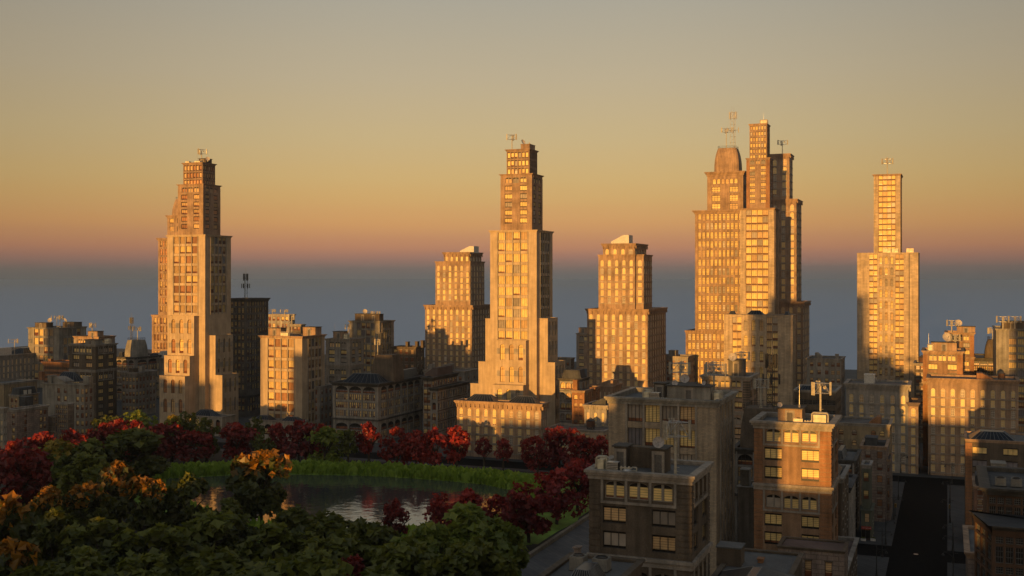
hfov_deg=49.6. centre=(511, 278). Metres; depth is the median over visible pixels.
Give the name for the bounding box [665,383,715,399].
roof stair house
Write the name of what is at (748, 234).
window
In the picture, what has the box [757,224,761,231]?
window
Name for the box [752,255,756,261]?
window
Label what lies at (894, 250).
air handler
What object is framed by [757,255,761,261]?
window
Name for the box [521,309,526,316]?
window
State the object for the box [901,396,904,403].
window
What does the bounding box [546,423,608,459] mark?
tank house
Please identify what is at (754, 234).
window
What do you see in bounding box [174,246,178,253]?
window
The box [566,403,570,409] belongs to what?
window
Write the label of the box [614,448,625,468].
door
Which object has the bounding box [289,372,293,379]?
window
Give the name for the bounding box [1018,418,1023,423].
window
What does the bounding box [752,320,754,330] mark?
window
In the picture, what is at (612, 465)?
louvred chiller
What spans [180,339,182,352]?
window
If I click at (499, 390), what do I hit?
window
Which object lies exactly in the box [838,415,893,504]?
tan house
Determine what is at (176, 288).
window
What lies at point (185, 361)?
window
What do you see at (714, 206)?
window
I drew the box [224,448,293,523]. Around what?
amber tree
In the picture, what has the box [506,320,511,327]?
window
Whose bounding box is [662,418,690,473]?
cell antenna
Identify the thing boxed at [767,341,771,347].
window
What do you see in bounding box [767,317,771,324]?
window
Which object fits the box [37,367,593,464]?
pavement
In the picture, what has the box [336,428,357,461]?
green tree
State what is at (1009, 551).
window
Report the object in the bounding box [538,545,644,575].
block
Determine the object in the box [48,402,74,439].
miniature grid house
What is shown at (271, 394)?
window
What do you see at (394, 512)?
maple tree
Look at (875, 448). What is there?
rough block house
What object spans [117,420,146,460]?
maple tree
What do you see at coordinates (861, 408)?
window
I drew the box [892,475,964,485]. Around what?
road
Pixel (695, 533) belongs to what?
window
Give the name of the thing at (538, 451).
maple tree
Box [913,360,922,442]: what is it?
alley house
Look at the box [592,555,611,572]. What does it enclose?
air handler
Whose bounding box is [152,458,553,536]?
bank grass
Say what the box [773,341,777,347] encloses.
window
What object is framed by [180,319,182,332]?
window
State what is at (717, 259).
grid tower
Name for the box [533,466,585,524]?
maple tree
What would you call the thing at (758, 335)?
banded block
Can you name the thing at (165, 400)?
window
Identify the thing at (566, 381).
mansard house
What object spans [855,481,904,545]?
pavement
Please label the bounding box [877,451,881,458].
window
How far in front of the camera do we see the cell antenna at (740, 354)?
293.20 m
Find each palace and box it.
[0,347,35,379]
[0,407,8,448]
[150,351,166,397]
[454,394,549,459]
[843,373,920,473]
[926,372,1020,476]
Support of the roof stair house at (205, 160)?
on the stepped tower at (199, 378)
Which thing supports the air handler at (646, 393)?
on the brick office
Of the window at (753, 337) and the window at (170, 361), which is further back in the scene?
the window at (170, 361)
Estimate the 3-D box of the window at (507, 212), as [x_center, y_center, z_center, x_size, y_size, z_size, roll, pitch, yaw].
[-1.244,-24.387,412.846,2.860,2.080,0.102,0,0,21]
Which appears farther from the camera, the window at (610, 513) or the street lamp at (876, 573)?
the street lamp at (876, 573)
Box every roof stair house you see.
[34,322,53,327]
[63,322,81,327]
[84,339,102,344]
[88,331,103,336]
[198,158,212,162]
[268,327,286,335]
[303,326,321,335]
[332,331,347,338]
[355,313,375,320]
[368,314,382,320]
[578,327,586,332]
[612,442,633,468]
[649,444,672,472]
[652,381,669,397]
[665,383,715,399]
[666,381,697,383]
[727,358,746,376]
[776,405,806,421]
[931,341,957,350]
[956,326,975,332]
[1000,320,1023,328]
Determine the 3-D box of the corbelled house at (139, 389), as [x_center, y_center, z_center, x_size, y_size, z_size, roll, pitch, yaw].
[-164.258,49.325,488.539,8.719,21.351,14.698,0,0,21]
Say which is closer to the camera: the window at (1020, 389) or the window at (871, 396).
the window at (871, 396)
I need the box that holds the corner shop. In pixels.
[860,460,874,539]
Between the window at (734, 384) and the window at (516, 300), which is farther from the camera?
the window at (516, 300)
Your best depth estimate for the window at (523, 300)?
408.97 m
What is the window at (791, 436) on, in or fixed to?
in the gold block at (796, 481)
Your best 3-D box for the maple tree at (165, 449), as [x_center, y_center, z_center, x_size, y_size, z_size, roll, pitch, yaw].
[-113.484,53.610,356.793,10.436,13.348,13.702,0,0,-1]
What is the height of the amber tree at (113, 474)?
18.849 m
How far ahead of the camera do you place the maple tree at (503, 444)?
343.32 m
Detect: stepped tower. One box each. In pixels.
[159,162,238,436]
[470,144,565,426]
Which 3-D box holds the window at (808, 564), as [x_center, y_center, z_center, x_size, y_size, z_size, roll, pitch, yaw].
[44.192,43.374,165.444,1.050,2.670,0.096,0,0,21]
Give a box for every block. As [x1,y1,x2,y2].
[67,343,118,419]
[72,335,115,342]
[258,333,326,429]
[325,337,364,383]
[329,351,424,442]
[420,365,468,435]
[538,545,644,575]
[558,357,575,368]
[575,333,586,368]
[584,455,713,575]
[666,350,693,381]
[723,310,795,405]
[735,400,779,541]
[749,411,841,550]
[921,347,964,465]
[944,330,975,374]
[964,429,1023,524]
[968,465,1023,575]
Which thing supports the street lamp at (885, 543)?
on the pavement at (880, 526)
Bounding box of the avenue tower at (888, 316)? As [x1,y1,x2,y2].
[857,174,919,397]
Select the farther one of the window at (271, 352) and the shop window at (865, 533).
the window at (271, 352)
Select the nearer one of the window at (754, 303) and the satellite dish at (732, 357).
the satellite dish at (732, 357)
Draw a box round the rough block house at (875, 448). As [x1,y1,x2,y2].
[859,435,892,521]
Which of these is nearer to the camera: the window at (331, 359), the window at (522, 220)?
the window at (522, 220)
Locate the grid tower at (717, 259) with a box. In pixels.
[685,145,746,383]
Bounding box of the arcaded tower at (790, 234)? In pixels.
[770,153,810,386]
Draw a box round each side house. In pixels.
[0,371,44,406]
[838,464,850,536]
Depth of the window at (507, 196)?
412.88 m
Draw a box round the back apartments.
[268,314,305,333]
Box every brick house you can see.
[571,379,600,424]
[776,536,848,575]
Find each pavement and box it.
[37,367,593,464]
[520,519,589,575]
[845,377,964,479]
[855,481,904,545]
[857,555,888,575]
[947,485,964,551]
[947,562,965,575]
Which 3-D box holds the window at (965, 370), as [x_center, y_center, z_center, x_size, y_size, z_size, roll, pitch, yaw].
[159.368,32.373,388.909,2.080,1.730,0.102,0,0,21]
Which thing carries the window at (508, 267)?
in the stepped tower at (521, 340)
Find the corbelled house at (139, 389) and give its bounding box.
[120,366,157,415]
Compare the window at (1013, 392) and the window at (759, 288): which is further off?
the window at (759, 288)
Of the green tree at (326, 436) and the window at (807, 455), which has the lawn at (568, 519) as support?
the green tree at (326, 436)
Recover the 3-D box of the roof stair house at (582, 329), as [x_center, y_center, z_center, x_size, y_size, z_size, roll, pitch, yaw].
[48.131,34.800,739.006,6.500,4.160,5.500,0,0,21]
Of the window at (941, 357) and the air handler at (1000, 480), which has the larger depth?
the window at (941, 357)
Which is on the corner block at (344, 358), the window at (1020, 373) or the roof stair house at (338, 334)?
the roof stair house at (338, 334)
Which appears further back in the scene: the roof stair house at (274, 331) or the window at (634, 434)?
the roof stair house at (274, 331)
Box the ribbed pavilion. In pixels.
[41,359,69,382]
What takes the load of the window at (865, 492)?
in the corner shop
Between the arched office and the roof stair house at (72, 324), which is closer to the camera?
the arched office
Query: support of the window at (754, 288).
in the slab tower at (759, 252)
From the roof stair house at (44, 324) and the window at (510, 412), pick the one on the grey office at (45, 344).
the roof stair house at (44, 324)
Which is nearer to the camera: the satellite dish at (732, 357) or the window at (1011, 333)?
the satellite dish at (732, 357)
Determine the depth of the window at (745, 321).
427.13 m
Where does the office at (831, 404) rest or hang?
on the ground at (850, 373)
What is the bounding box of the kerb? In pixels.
[529,513,589,557]
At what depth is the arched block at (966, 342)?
388.75 m
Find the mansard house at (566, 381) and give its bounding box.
[558,369,589,423]
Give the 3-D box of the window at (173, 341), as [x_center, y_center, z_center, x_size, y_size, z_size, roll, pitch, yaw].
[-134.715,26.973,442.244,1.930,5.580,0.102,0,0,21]
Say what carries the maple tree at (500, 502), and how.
on the park ground at (216, 457)
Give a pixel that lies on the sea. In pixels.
(113, 306)
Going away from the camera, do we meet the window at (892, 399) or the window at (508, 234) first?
the window at (892, 399)
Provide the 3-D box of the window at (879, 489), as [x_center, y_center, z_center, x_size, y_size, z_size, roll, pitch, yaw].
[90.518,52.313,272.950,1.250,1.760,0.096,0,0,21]
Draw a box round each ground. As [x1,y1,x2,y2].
[0,446,588,569]
[12,346,856,473]
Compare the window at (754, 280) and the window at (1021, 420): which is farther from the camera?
the window at (754, 280)
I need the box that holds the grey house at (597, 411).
[582,398,608,425]
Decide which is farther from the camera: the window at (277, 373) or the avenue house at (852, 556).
the window at (277, 373)
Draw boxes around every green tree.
[8,563,91,575]
[21,506,107,565]
[43,545,114,575]
[51,516,149,567]
[56,437,126,491]
[56,451,108,509]
[90,414,118,435]
[104,427,171,477]
[106,522,204,574]
[114,551,183,575]
[118,409,158,429]
[161,471,212,532]
[163,509,244,568]
[176,411,198,444]
[177,543,264,575]
[188,417,220,460]
[196,497,258,543]
[224,567,280,575]
[234,522,315,569]
[243,416,265,448]
[251,547,353,575]
[252,432,276,450]
[257,504,313,552]
[297,507,358,546]
[298,526,380,569]
[304,426,343,462]
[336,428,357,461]
[345,516,399,552]
[359,562,404,575]
[369,534,433,575]
[389,520,469,554]
[414,551,481,575]
[441,535,518,575]
[442,500,507,551]
[467,517,529,575]
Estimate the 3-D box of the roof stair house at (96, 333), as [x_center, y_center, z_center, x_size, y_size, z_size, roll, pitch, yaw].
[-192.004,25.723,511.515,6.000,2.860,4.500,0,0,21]
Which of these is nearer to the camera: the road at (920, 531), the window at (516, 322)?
the road at (920, 531)
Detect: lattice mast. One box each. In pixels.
[128,317,134,337]
[241,267,249,297]
[378,332,384,353]
[727,111,738,147]
[762,353,779,407]
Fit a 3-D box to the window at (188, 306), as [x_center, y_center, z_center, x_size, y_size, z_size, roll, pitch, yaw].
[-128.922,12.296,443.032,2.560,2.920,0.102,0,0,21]
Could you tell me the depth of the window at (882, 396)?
343.04 m
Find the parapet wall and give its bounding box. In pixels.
[630,445,651,468]
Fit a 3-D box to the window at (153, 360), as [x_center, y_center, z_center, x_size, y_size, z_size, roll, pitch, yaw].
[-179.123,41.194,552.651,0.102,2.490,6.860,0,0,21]
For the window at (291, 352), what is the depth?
416.22 m
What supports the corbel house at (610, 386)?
on the ground at (850, 373)
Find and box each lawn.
[134,473,584,544]
[521,472,589,543]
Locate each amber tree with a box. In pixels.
[0,490,43,541]
[0,536,44,575]
[28,485,72,550]
[32,438,80,491]
[65,480,117,529]
[95,459,137,536]
[116,474,169,537]
[164,414,180,461]
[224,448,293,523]
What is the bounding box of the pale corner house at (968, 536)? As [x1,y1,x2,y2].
[962,525,973,575]
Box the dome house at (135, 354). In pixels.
[116,337,161,399]
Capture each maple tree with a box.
[0,440,22,479]
[0,444,54,505]
[15,431,55,481]
[59,428,88,449]
[85,422,119,447]
[108,417,131,457]
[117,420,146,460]
[147,424,174,458]
[158,420,192,461]
[174,429,215,462]
[218,422,259,459]
[262,422,288,454]
[282,419,317,461]
[313,423,330,454]
[338,553,364,575]
[354,421,381,460]
[377,426,415,464]
[381,497,411,536]
[404,429,431,463]
[416,426,446,465]
[422,492,462,525]
[442,425,470,466]
[457,487,490,521]
[474,437,492,466]
[487,494,515,526]
[493,438,513,470]
[500,481,560,542]
[520,435,552,473]
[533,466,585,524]
[543,425,579,468]
[561,433,593,477]
[563,457,591,510]
[583,434,608,463]
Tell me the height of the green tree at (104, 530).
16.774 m
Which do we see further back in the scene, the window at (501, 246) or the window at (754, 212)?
the window at (754, 212)
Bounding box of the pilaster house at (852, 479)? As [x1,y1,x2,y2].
[849,474,857,536]
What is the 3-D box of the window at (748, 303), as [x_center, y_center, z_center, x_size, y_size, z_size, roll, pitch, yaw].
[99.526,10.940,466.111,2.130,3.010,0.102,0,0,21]
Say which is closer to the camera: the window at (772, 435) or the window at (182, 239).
the window at (772, 435)
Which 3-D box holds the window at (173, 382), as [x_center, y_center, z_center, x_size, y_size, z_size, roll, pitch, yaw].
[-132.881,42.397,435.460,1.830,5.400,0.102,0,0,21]
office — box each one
[27,326,87,387]
[348,320,395,372]
[604,387,738,575]
[699,371,759,443]
[793,384,841,414]
[992,326,1023,432]
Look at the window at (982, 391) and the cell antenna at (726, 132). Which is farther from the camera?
the cell antenna at (726, 132)
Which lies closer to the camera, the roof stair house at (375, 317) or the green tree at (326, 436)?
the green tree at (326, 436)
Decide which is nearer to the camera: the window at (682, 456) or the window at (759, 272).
the window at (682, 456)
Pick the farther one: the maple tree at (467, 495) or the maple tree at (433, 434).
the maple tree at (433, 434)
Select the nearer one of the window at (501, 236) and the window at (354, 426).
the window at (354, 426)
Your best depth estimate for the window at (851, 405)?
346.41 m
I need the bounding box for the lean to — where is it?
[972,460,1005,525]
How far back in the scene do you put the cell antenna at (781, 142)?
506.00 m
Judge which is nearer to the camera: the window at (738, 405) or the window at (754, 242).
the window at (738, 405)
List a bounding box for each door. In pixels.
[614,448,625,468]
[652,451,664,472]
[655,385,663,397]
[684,388,692,398]
[733,361,738,375]
[785,410,794,421]
[941,343,946,350]
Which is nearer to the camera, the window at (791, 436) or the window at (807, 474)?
the window at (807, 474)
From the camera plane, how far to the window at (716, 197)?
503.71 m
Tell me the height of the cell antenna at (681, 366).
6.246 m
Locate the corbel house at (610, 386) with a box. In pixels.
[593,379,622,398]
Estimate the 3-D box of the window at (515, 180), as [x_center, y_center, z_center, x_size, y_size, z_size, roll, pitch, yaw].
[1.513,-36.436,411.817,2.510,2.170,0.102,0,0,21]
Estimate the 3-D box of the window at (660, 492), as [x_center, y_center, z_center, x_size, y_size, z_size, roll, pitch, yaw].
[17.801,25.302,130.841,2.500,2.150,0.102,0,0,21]
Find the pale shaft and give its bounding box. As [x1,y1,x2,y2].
[736,467,753,548]
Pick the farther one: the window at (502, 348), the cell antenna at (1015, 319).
the window at (502, 348)
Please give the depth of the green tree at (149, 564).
175.64 m
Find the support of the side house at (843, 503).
on the ground at (850, 373)
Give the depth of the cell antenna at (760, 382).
229.52 m
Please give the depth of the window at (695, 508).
132.35 m
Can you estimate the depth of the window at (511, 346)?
407.77 m
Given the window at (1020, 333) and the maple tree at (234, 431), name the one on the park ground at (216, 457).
the maple tree at (234, 431)
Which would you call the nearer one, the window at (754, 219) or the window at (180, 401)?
the window at (180, 401)
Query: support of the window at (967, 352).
in the arched block at (966, 342)
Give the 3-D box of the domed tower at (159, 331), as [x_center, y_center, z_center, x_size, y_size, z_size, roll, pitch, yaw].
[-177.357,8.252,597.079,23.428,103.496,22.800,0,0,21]
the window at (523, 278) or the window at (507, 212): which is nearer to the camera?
the window at (523, 278)
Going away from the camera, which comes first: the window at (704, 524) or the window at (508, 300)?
the window at (704, 524)
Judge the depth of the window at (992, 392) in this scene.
331.60 m
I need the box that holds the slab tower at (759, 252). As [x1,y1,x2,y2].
[739,123,779,313]
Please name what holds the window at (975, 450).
in the ribbon block at (984, 447)
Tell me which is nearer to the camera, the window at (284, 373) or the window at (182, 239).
the window at (284, 373)
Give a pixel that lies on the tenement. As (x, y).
(469, 375)
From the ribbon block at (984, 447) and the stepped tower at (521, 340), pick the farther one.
the stepped tower at (521, 340)
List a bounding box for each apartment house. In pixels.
[314,376,332,429]
[806,352,845,415]
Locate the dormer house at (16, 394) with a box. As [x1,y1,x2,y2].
[8,386,38,407]
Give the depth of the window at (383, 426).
406.87 m
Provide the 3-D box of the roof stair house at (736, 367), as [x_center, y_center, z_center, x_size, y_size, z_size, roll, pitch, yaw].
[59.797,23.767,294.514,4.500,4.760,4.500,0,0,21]
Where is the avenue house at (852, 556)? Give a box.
[838,536,858,575]
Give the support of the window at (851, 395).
in the corner palace at (869, 395)
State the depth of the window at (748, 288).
466.26 m
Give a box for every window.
[73,355,78,359]
[73,362,78,366]
[86,363,91,367]
[138,360,146,364]
[148,358,155,363]
[164,379,166,392]
[164,399,166,411]
[169,359,171,372]
[172,319,174,332]
[172,339,174,352]
[172,380,174,392]
[172,399,174,412]
[174,237,178,243]
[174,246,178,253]
[174,256,178,262]
[174,266,178,272]
[174,276,178,282]
[174,286,178,292]
[174,295,178,302]
[174,305,178,312]
[176,359,179,372]
[179,380,181,392]
[179,399,181,412]
[180,237,184,243]
[180,246,184,253]
[180,256,184,262]
[180,266,184,272]
[180,276,184,282]
[180,286,184,292]
[180,295,184,302]
[180,305,184,312]
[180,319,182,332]
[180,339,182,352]
[184,360,186,372]
[187,305,190,312]
[188,320,190,333]
[188,339,190,352]
[193,305,196,312]
[265,424,270,433]
[269,339,273,346]
[269,349,273,356]
[269,360,273,367]
[269,371,273,378]
[269,382,273,389]
[269,392,273,399]
[269,403,273,410]
[275,339,279,346]
[275,350,279,357]
[275,360,279,367]
[275,371,279,378]
[275,382,279,389]
[275,392,279,399]
[275,403,279,410]
[282,339,286,346]
[282,350,286,357]
[282,361,286,368]
[282,371,286,378]
[282,382,286,389]
[282,393,286,400]
[282,404,286,411]
[289,339,293,346]
[289,350,293,357]
[289,361,293,368]
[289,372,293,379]
[289,382,293,389]
[289,393,293,400]
[289,404,293,411]
[329,349,334,354]
[329,357,334,362]
[336,386,347,392]
[336,423,347,428]
[350,386,360,392]
[350,423,360,429]
[363,387,374,393]
[381,386,386,392]
[381,423,386,429]
[498,233,504,239]
[498,243,504,250]
[498,254,504,261]
[498,265,504,272]
[498,276,504,283]
[498,287,504,294]
[498,298,504,305]
[498,309,504,316]
[498,320,504,327]
[498,331,504,338]
[498,389,501,399]
[500,344,504,359]
[500,366,504,381]
[505,186,511,190]
[505,194,511,198]
[505,202,511,206]
[505,210,511,215]
[505,218,511,223]
[506,232,511,239]
[506,243,511,250]
[506,254,511,261]
[506,265,511,272]
[506,276,511,283]
[506,287,511,294]
[506,298,511,305]
[506,309,511,316]
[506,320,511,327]
[506,331,511,338]
[507,389,510,399]
[509,410,512,417]
[510,344,513,359]
[510,367,513,381]
[513,177,518,182]
[514,232,519,239]
[514,243,519,250]
[514,254,519,261]
[514,265,519,272]
[514,276,519,283]
[514,287,519,294]
[514,298,519,305]
[514,309,519,316]
[514,320,519,327]
[514,331,519,338]
[519,345,522,359]
[519,367,522,382]
[520,177,525,182]
[520,185,526,190]
[520,193,526,198]
[520,201,526,206]
[520,210,526,214]
[520,218,526,222]
[521,232,526,239]
[521,243,526,250]
[521,254,526,261]
[521,265,526,272]
[521,276,526,283]
[521,287,526,294]
[521,298,526,305]
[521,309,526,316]
[521,320,526,328]
[521,331,526,339]
[566,393,570,399]
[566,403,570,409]
[603,505,625,523]
[603,530,625,548]
[605,481,624,498]
[628,404,641,421]
[628,427,641,444]
[629,482,647,500]
[645,405,659,422]
[645,428,659,445]
[652,484,672,502]
[652,509,674,527]
[652,534,674,552]
[663,406,676,421]
[664,430,673,446]
[680,406,694,423]
[680,430,694,447]
[680,454,694,459]
[694,508,695,524]
[694,533,695,549]
[703,500,704,515]
[703,524,704,539]
[709,380,717,386]
[712,187,719,192]
[712,195,719,201]
[712,204,719,209]
[720,380,729,387]
[729,186,737,192]
[729,195,737,200]
[729,203,737,209]
[731,381,740,387]
[733,332,736,339]
[735,401,741,408]
[735,417,740,424]
[735,428,740,434]
[736,391,741,397]
[737,332,740,339]
[737,340,740,347]
[738,454,752,464]
[744,320,747,329]
[744,335,747,345]
[746,210,750,216]
[746,217,750,223]
[746,225,750,231]
[746,232,750,238]
[746,240,750,246]
[746,247,750,254]
[746,255,750,261]
[746,263,750,269]
[746,270,750,276]
[746,278,750,284]
[746,286,750,292]
[746,293,750,299]
[746,301,750,307]
[752,210,756,215]
[752,217,756,223]
[752,225,756,231]
[752,232,756,238]
[752,240,756,246]
[752,247,756,254]
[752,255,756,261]
[752,263,756,269]
[752,270,756,276]
[752,278,756,284]
[752,286,756,292]
[752,293,756,299]
[752,301,756,307]
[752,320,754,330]
[752,336,754,345]
[752,351,754,361]
[757,210,761,215]
[757,217,761,223]
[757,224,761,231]
[757,232,761,238]
[757,240,761,246]
[757,247,761,254]
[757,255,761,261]
[757,263,761,269]
[757,270,761,276]
[757,278,761,284]
[757,286,761,292]
[757,293,761,299]
[757,301,761,307]
[760,320,762,330]
[760,336,762,345]
[760,351,762,361]
[763,210,767,215]
[763,217,767,223]
[763,224,767,231]
[763,232,767,238]
[763,240,767,246]
[763,247,767,253]
[763,255,767,261]
[763,263,767,269]
[763,270,767,276]
[763,278,767,284]
[763,286,767,292]
[763,293,767,299]
[763,301,767,307]
[765,447,781,460]
[765,466,781,478]
[765,513,781,525]
[765,531,781,544]
[766,429,780,441]
[766,494,780,507]
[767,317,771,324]
[767,325,771,332]
[767,333,771,339]
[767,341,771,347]
[767,349,771,355]
[773,317,777,324]
[773,325,777,332]
[773,333,777,340]
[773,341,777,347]
[773,380,777,387]
[784,430,798,442]
[784,496,798,508]
[801,449,818,462]
[801,468,818,481]
[801,515,818,528]
[801,534,818,538]
[802,431,816,443]
[802,497,816,510]
[805,560,811,575]
[825,562,831,575]
[849,394,852,401]
[849,404,852,411]
[859,394,863,401]
[859,404,863,412]
[862,530,869,539]
[863,472,868,481]
[863,490,868,498]
[865,451,870,457]
[865,513,868,521]
[870,395,873,402]
[870,405,873,412]
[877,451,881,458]
[877,463,881,470]
[877,475,881,482]
[877,487,881,494]
[877,499,881,505]
[877,511,881,517]
[880,395,883,402]
[880,405,883,412]
[890,395,894,403]
[890,406,894,413]
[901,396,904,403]
[901,406,904,413]
[911,408,914,415]
[928,364,936,369]
[929,354,936,360]
[931,388,934,395]
[938,355,945,360]
[941,389,944,396]
[948,355,955,360]
[948,364,956,370]
[951,389,954,396]
[961,389,964,396]
[963,336,968,340]
[963,343,969,347]
[963,350,969,354]
[963,368,969,372]
[971,390,974,397]
[972,446,986,454]
[972,459,986,466]
[981,390,984,397]
[991,390,994,397]
[996,546,1002,562]
[1001,391,1004,398]
[1003,448,1017,455]
[1006,461,1017,466]
[1006,547,1012,563]
[1009,331,1015,336]
[1009,339,1015,344]
[1009,347,1015,352]
[1009,355,1015,359]
[1009,362,1015,367]
[1009,370,1015,375]
[1011,391,1014,398]
[1016,548,1022,564]
[1018,331,1023,336]
[1018,339,1023,344]
[1018,347,1023,352]
[1018,355,1023,360]
[1018,363,1023,368]
[1018,371,1023,376]
[1018,386,1023,391]
[1018,402,1023,407]
[1018,410,1023,415]
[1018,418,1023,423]
[1018,426,1023,431]
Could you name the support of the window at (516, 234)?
in the stepped tower at (521, 340)
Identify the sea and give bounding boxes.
[0,279,1023,369]
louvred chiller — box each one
[606,461,619,469]
[650,392,660,397]
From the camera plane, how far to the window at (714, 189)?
503.71 m
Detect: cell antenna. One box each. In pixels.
[8,339,17,353]
[198,149,206,157]
[281,321,291,332]
[288,314,294,335]
[345,324,350,333]
[374,339,380,354]
[506,134,516,140]
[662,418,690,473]
[669,361,690,381]
[704,362,726,389]
[705,362,722,372]
[721,127,731,147]
[734,351,749,359]
[753,377,768,407]
[777,140,787,153]
[811,381,831,411]
[881,158,892,173]
[946,320,956,331]
[950,334,959,341]
[987,327,992,338]
[996,316,1009,328]
[1008,316,1021,328]
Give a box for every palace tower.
[423,246,489,368]
[585,235,667,389]
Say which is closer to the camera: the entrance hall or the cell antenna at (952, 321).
the cell antenna at (952, 321)
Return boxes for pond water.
[166,474,512,527]
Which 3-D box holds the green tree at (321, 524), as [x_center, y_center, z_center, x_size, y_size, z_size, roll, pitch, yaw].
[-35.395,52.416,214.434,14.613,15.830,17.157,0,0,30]
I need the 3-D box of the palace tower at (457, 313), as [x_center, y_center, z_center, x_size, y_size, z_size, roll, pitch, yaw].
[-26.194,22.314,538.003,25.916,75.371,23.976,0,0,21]
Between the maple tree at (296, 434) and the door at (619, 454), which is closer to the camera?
the door at (619, 454)
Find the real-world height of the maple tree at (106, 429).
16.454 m
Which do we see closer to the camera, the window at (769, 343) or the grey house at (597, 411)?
the grey house at (597, 411)
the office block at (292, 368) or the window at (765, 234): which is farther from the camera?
the window at (765, 234)
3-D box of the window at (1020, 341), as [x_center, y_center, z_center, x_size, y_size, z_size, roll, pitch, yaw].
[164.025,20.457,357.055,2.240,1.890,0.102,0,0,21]
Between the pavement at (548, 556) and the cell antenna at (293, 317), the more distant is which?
the cell antenna at (293, 317)
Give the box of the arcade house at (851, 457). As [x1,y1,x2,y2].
[838,445,861,535]
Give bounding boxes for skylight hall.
[711,541,803,575]
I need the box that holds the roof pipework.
[620,466,636,470]
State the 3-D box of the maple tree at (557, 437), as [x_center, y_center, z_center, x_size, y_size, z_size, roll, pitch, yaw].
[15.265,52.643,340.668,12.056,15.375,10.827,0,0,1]
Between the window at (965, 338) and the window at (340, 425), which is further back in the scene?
the window at (340, 425)
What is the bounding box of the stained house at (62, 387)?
[41,372,94,434]
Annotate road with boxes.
[86,434,563,470]
[857,544,965,563]
[886,483,946,575]
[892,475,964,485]
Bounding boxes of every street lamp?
[875,545,887,575]
[878,531,892,556]
[884,516,895,544]
[895,476,906,499]
[942,524,955,550]
[942,534,957,562]
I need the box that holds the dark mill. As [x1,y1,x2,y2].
[974,336,992,375]
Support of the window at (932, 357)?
in the arched block at (942, 362)
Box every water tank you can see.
[586,417,594,429]
[918,355,922,362]
[998,371,1005,379]
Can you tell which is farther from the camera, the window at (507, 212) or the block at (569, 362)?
the block at (569, 362)
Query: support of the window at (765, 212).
in the slab tower at (759, 252)
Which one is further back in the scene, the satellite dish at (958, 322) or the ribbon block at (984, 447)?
the satellite dish at (958, 322)
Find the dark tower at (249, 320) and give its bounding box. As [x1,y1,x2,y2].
[231,298,270,416]
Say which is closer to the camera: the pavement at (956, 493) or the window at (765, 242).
the pavement at (956, 493)
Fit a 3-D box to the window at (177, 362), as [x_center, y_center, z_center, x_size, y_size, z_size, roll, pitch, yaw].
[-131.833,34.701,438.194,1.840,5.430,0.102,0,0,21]
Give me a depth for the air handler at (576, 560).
120.95 m
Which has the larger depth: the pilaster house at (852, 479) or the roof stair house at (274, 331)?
the roof stair house at (274, 331)
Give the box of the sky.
[0,0,1023,279]
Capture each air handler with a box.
[105,338,111,343]
[280,332,289,335]
[343,334,349,338]
[569,553,587,570]
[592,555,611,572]
[595,455,608,468]
[642,389,653,397]
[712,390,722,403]
[793,417,802,421]
[811,412,828,422]
[892,248,897,252]
[906,248,913,251]
[927,344,933,350]
[995,476,1006,486]
[1010,477,1022,487]
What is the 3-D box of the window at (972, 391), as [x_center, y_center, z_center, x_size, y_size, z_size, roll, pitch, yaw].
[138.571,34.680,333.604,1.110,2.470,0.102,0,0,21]
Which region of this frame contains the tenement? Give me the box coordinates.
[423,363,477,397]
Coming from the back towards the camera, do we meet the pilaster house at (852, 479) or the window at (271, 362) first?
the window at (271, 362)
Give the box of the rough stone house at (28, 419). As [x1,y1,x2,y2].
[7,396,49,446]
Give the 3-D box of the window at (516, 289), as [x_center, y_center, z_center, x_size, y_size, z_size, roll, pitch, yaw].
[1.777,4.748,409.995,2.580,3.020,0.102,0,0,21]
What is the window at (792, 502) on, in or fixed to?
in the gold block at (796, 481)
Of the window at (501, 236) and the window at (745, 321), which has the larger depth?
the window at (745, 321)
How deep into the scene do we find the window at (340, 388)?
408.37 m
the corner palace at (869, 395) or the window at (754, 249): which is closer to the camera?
the corner palace at (869, 395)
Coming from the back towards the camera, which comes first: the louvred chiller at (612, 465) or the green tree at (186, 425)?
the green tree at (186, 425)
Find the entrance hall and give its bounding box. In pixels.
[249,415,308,440]
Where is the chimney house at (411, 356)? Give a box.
[390,340,424,414]
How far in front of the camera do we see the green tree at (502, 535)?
205.96 m
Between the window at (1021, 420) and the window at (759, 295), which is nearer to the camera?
the window at (1021, 420)
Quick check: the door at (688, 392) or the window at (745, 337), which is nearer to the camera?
the door at (688, 392)
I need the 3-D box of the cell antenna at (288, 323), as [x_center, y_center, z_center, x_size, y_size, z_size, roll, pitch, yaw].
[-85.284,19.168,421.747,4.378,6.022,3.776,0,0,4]
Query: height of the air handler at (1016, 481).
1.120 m
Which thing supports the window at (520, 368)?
in the stepped tower at (521, 340)
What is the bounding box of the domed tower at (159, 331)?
[151,199,177,352]
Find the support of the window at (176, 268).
in the stepped tower at (199, 378)
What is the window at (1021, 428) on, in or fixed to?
in the grey office at (1008, 352)
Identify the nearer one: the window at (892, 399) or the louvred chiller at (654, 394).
the louvred chiller at (654, 394)
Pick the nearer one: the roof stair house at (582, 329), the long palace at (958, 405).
the long palace at (958, 405)
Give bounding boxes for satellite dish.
[653,437,663,447]
[680,374,688,382]
[728,353,736,361]
[943,333,949,340]
[956,320,961,325]

